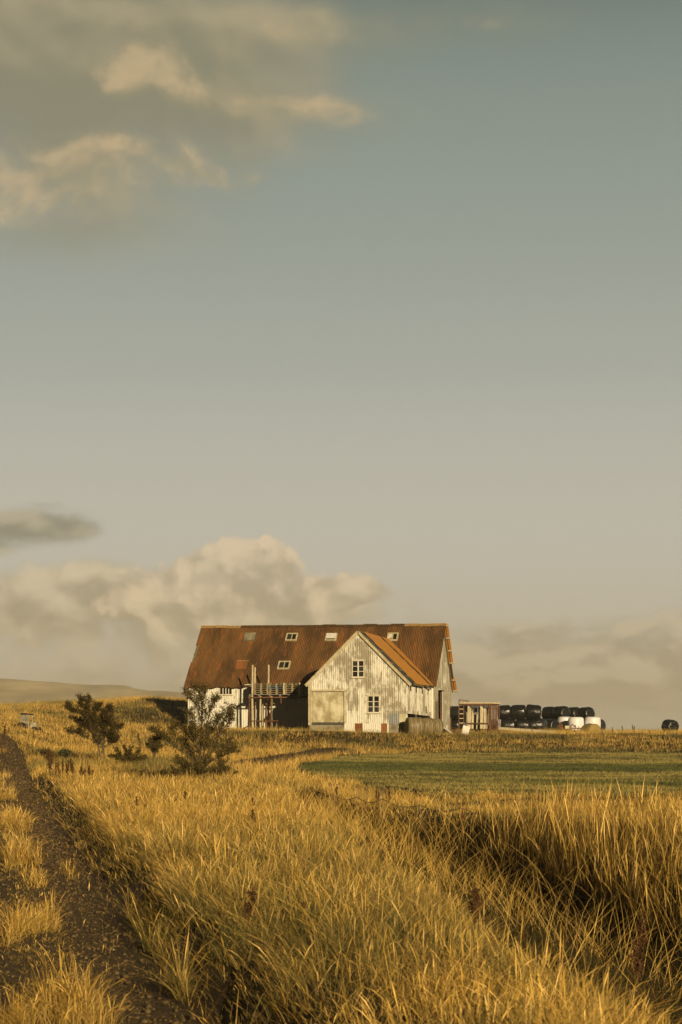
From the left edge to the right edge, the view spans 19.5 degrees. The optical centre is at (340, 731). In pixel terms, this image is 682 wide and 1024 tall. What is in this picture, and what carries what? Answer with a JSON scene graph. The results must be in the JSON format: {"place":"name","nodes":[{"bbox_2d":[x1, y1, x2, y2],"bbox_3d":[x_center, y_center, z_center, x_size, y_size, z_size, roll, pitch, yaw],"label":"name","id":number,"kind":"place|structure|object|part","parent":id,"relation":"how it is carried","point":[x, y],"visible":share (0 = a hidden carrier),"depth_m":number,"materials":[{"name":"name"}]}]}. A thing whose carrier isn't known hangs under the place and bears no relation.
{"place":"outdoors","nodes":[
{"label":"outdoors","id":0,"kind":"place"},
{"bbox_2d":[0,678,186,704],"bbox_3d":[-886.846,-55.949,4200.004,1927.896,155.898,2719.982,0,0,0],"label":"hills","id":1,"kind":"structure","parent":0,"point":[15,690],"depth_m":4363.57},
{"bbox_2d":[0,733,363,1023],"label":"dirt track","id":2,"kind":"structure","parent":0,"point":[214,993],"depth_m":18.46,"materials":[{"name":"stone"}]},
{"bbox_2d":[1,724,6,742],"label":"dock plant","id":3,"kind":"object","parent":2,"relation":"on","point":[5,731],"visible":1,"depth_m":99.59,"materials":[{"name":"brown plant"}]},
{"bbox_2d":[156,749,350,768],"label":"farm road","id":4,"kind":"structure","parent":0,"point":[286,755],"depth_m":112.69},
{"bbox_2d":[0,842,681,1023],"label":"grass","id":5,"kind":"structure","parent":0,"point":[335,915],"depth_m":14.36,"materials":[{"name":"yellow plant"}]},
{"bbox_2d":[0,698,681,1023],"bbox_3d":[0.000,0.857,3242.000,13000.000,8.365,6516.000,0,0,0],"label":"ground","id":6,"kind":"structure","parent":0,"point":[230,995],"depth_m":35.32,"materials":[{"name":"yellow plant"}]},
{"bbox_2d":[16,711,42,732],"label":"tractor","id":7,"kind":"object","parent":6,"relation":"on","point":[25,722],"visible":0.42,"depth_m":123.56,"materials":[{"name":"metal"}]},
{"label":"cab window","id":8,"kind":"part","parent":7,"relation":"part of","materials":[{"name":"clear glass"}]},
{"bbox_2d":[46,747,51,774],"bbox_3d":[-9.189,1.105,62.615,0.248,1.261,0.178,0,0,42],"label":"dock plant","id":9,"kind":"object","parent":6,"relation":"on","point":[48,757],"visible":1,"depth_m":62.62,"materials":[{"name":"brown plant"}]},
{"bbox_2d":[49,752,53,783],"bbox_3d":[-9.349,1.169,64.134,0.217,1.024,0.200,0,0,-43],"label":"dock plant","id":10,"kind":"object","parent":6,"relation":"on","point":[50,766],"visible":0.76,"depth_m":64.13,"materials":[{"name":"brown plant"}]},
{"bbox_2d":[62,692,124,761],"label":"willow shrub","id":11,"kind":"object","parent":6,"relation":"on","point":[91,720],"visible":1,"depth_m":89.81,"materials":[{"name":"green plant"}]},
{"bbox_2d":[106,744,147,763],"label":"shrub","id":12,"kind":"object","parent":6,"relation":"on","point":[127,755],"visible":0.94,"depth_m":85.77,"materials":[{"name":"green plant"}]},
{"bbox_2d":[145,735,166,757],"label":"shrub","id":13,"kind":"object","parent":6,"relation":"on","point":[154,746],"visible":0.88,"depth_m":91.81,"materials":[{"name":"green plant"}]},
{"bbox_2d":[161,768,190,778],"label":"shrub","id":14,"kind":"object","parent":6,"relation":"on","point":[164,774],"visible":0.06,"depth_m":66.70,"materials":[{"name":"green plant"}]},
{"bbox_2d":[146,680,242,777],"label":"willow shrub","id":15,"kind":"object","parent":6,"relation":"on","point":[200,764],"visible":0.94,"depth_m":65.90,"materials":[{"name":"green plant"}]},
{"bbox_2d":[0,729,395,795],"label":"grass","id":16,"kind":"structure","parent":6,"relation":"on","point":[84,762],"depth_m":85.46,"materials":[{"name":"yellow plant"}]},
{"bbox_2d":[57,747,72,758],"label":"shrub","id":17,"kind":"object","parent":16,"relation":"on","point":[65,753],"visible":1,"depth_m":81.86,"materials":[{"name":"green plant"}]},
{"bbox_2d":[201,765,238,781],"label":"shrub","id":18,"kind":"object","parent":6,"relation":"on","point":[218,769],"visible":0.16,"depth_m":65.04,"materials":[{"name":"green plant"}]},
{"bbox_2d":[238,887,258,938],"bbox_3d":[-0.719,1.427,15.576,0.172,0.427,0.168,1,4,29],"label":"dock plant","id":19,"kind":"object","parent":6,"relation":"on","point":[249,907],"visible":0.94,"depth_m":15.56,"materials":[{"name":"brown plant"}]},
{"bbox_2d":[248,665,307,728],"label":"scaffold","id":20,"kind":"object","parent":6,"relation":"on","point":[271,697],"visible":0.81,"depth_m":156.83,"materials":[{"name":"brown wood"}]},
{"bbox_2d":[183,623,456,733],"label":"barn","id":21,"kind":"structure","parent":6,"relation":"on","point":[380,677],"depth_m":160.13,"materials":[{"name":"paint"}]},
{"bbox_2d":[219,687,231,694],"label":"window","id":22,"kind":"structure","parent":21,"relation":"in","point":[226,690],"depth_m":160.43,"materials":[{"name":"paint"}]},
{"bbox_2d":[311,689,346,723],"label":"sliding door","id":23,"kind":"structure","parent":21,"relation":"in","point":[327,706],"depth_m":148.70,"materials":[{"name":"paint"}]},
{"bbox_2d":[351,660,364,677],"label":"window","id":24,"kind":"structure","parent":21,"relation":"in","point":[357,665],"depth_m":148.30,"materials":[{"name":"paint"}]},
{"bbox_2d":[366,695,379,713],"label":"window","id":25,"kind":"structure","parent":21,"relation":"in","point":[373,701],"depth_m":148.08,"materials":[{"name":"paint"}]},
{"bbox_2d":[438,689,445,724],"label":"door","id":26,"kind":"structure","parent":21,"relation":"in","point":[441,692],"depth_m":162.16,"materials":[{"name":"white wood"}]},
{"bbox_2d":[335,787,338,812],"bbox_3d":[-0.085,1.998,55.998,0.143,1.028,0.138,-3,0,42],"label":"dock plant","id":27,"kind":"object","parent":6,"relation":"on","point":[337,801],"visible":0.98,"depth_m":55.99,"materials":[{"name":"brown plant"}]},
{"bbox_2d":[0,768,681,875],"bbox_3d":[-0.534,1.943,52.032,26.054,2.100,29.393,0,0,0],"label":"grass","id":28,"kind":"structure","parent":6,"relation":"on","point":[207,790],"depth_m":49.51,"materials":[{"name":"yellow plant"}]},
{"bbox_2d":[0,693,681,757],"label":"grass","id":29,"kind":"structure","parent":6,"relation":"on","point":[66,719],"depth_m":139.98,"materials":[{"name":"plant"}]},
{"bbox_2d":[405,717,424,734],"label":"hay bale","id":30,"kind":"object","parent":6,"relation":"on","point":[414,724],"visible":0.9,"depth_m":145.78},
{"bbox_2d":[423,718,435,733],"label":"hay bale","id":31,"kind":"object","parent":6,"relation":"on","point":[429,723],"visible":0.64,"depth_m":147.31},
{"bbox_2d":[434,719,443,734],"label":"hay bale","id":32,"kind":"object","parent":6,"relation":"on","point":[439,725],"visible":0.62,"depth_m":148.56},
{"bbox_2d":[428,716,451,733],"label":"fallen sheet","id":33,"kind":"object","parent":6,"relation":"on","point":[446,730],"visible":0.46,"depth_m":151.05,"materials":[{"name":"metal"}]},
{"bbox_2d":[450,720,459,731],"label":"wrapped bale","id":34,"kind":"object","parent":6,"relation":"on","point":[454,724],"visible":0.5,"depth_m":167.42,"materials":[{"name":"black plastic"}]},
{"bbox_2d":[450,706,460,719],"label":"wrapped bale","id":35,"kind":"object","parent":34,"relation":"on","point":[455,711],"visible":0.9,"depth_m":167.14,"materials":[{"name":"black plastic"}]},
{"bbox_2d":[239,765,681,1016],"bbox_3d":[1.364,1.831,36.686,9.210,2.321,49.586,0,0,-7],"label":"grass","id":36,"kind":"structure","parent":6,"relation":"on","point":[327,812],"depth_m":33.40,"materials":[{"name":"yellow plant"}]},
{"bbox_2d":[459,720,465,729],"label":"wrapped bale","id":37,"kind":"object","parent":6,"relation":"on","point":[461,725],"visible":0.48,"depth_m":167.39,"materials":[{"name":"black plastic"}]},
{"bbox_2d":[460,705,467,719],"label":"wrapped bale","id":38,"kind":"object","parent":37,"relation":"on","point":[464,712],"visible":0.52,"depth_m":167.14,"materials":[{"name":"black plastic"}]},
{"bbox_2d":[462,725,469,733],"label":"white panel","id":39,"kind":"object","parent":6,"relation":"on","point":[466,729],"visible":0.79,"depth_m":149.12,"materials":[{"name":"white"}]},
{"bbox_2d":[466,883,482,943],"bbox_3d":[1.045,1.457,15.593,0.128,0.549,0.160,1,1,-5],"label":"dock plant","id":40,"kind":"object","parent":6,"relation":"on","point":[476,896],"visible":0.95,"depth_m":15.56,"materials":[{"name":"brown plant"}]},
{"bbox_2d":[459,699,499,733],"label":"open wooden shed","id":41,"kind":"object","parent":6,"relation":"on","point":[487,716],"visible":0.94,"depth_m":151.18,"materials":[{"name":"beige wood"}]},
{"bbox_2d":[293,784,681,842],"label":"wire fence","id":42,"kind":"object","parent":6,"relation":"on","point":[419,805],"visible":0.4,"depth_m":47.48,"materials":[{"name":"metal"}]},
{"bbox_2d":[500,718,515,731],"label":"wrapped bale","id":43,"kind":"object","parent":6,"relation":"on","point":[509,723],"visible":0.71,"depth_m":162.45,"materials":[{"name":"black plastic"}]},
{"bbox_2d":[497,705,510,719],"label":"wrapped bale","id":44,"kind":"object","parent":43,"relation":"on","point":[505,711],"visible":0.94,"depth_m":162.22,"materials":[{"name":"black plastic"}]},
{"bbox_2d":[516,718,529,731],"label":"wrapped bale","id":45,"kind":"object","parent":6,"relation":"on","point":[524,723],"visible":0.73,"depth_m":162.41,"materials":[{"name":"black plastic"}]},
{"bbox_2d":[511,705,525,719],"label":"wrapped bale","id":46,"kind":"object","parent":45,"relation":"on","point":[518,712],"visible":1,"depth_m":162.25,"materials":[{"name":"black plastic"}]},
{"bbox_2d":[498,727,555,733],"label":"plank","id":47,"kind":"object","parent":6,"relation":"on","point":[514,729],"visible":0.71,"depth_m":152.10,"materials":[{"name":"beige wood"}]},
{"bbox_2d":[529,718,543,729],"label":"wrapped bale","id":48,"kind":"object","parent":6,"relation":"on","point":[536,724],"visible":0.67,"depth_m":162.44,"materials":[{"name":"black plastic"}]},
{"bbox_2d":[526,704,540,719],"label":"wrapped bale","id":49,"kind":"object","parent":48,"relation":"on","point":[533,712],"visible":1,"depth_m":162.20,"materials":[{"name":"black plastic"}]},
{"bbox_2d":[542,718,547,729],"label":"wrapped bale","id":50,"kind":"object","parent":6,"relation":"on","point":[545,724],"visible":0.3,"depth_m":164.77,"materials":[{"name":"black plastic"}]},
{"bbox_2d":[546,718,559,729],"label":"wrapped bale","id":51,"kind":"object","parent":6,"relation":"on","point":[553,723],"visible":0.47,"depth_m":167.51,"materials":[{"name":"black plastic"}]},
{"bbox_2d":[542,707,553,718],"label":"wrapped bale","id":52,"kind":"object","parent":51,"relation":"on","point":[546,712],"visible":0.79,"depth_m":171.09,"materials":[{"name":"black plastic"}]},
{"bbox_2d":[558,717,568,730],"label":"wrapped bale","id":53,"kind":"object","parent":6,"relation":"on","point":[563,721],"visible":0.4,"depth_m":168.89},
{"bbox_2d":[552,706,570,719],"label":"wrapped bale","id":54,"kind":"object","parent":53,"relation":"on","point":[561,711],"visible":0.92,"depth_m":170.11,"materials":[{"name":"black plastic"}]},
{"bbox_2d":[558,723,581,730],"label":"farm implement","id":55,"kind":"object","parent":6,"relation":"on","point":[560,726],"visible":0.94,"depth_m":156.97,"materials":[{"name":"orange metal"}]},
{"bbox_2d":[568,717,583,730],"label":"wrapped bale","id":56,"kind":"object","parent":6,"relation":"on","point":[578,722],"visible":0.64,"depth_m":166.74},
{"bbox_2d":[580,723,600,732],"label":"straw bale","id":57,"kind":"object","parent":6,"relation":"on","point":[588,726],"visible":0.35,"depth_m":157.55},
{"bbox_2d":[585,717,600,727],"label":"wrapped bale","id":58,"kind":"object","parent":6,"relation":"on","point":[594,720],"visible":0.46,"depth_m":166.94},
{"bbox_2d":[577,707,594,720],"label":"wrapped bale","id":59,"kind":"object","parent":58,"relation":"on","point":[584,712],"visible":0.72,"depth_m":174.09,"materials":[{"name":"black plastic"}]},
{"bbox_2d":[601,719,605,729],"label":"wrapped bale","id":60,"kind":"object","parent":6,"relation":"on","point":[603,724],"visible":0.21,"depth_m":173.70,"materials":[{"name":"black plastic"}]},
{"bbox_2d":[627,913,648,1019],"bbox_3d":[2.222,1.766,14.854,0.139,0.825,0.157,0,0,41],"label":"dock plant","id":61,"kind":"object","parent":6,"relation":"on","point":[639,944],"visible":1,"depth_m":14.83,"materials":[{"name":"brown plant"}]},
{"bbox_2d":[661,719,678,730],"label":"wrapped bale","id":62,"kind":"object","parent":6,"relation":"on","point":[669,724],"visible":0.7,"depth_m":163.55,"materials":[{"name":"black plastic"}]},
{"bbox_2d":[0,0,681,730],"label":"sky","id":63,"kind":"structure","parent":0,"point":[312,312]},
{"bbox_2d":[288,750,681,796],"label":"field","id":64,"kind":"structure","parent":0,"point":[517,770],"depth_m":90.39,"materials":[{"name":"green plant"}]},
{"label":"wrapped bale","id":65,"kind":"object","parent":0,"visible":0},
{"bbox_2d":[569,707,578,716],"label":"wrapped bale","id":66,"kind":"object","parent":65,"relation":"on","point":[574,711],"visible":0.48,"depth_m":174.39,"materials":[{"name":"black plastic"}]}
]}

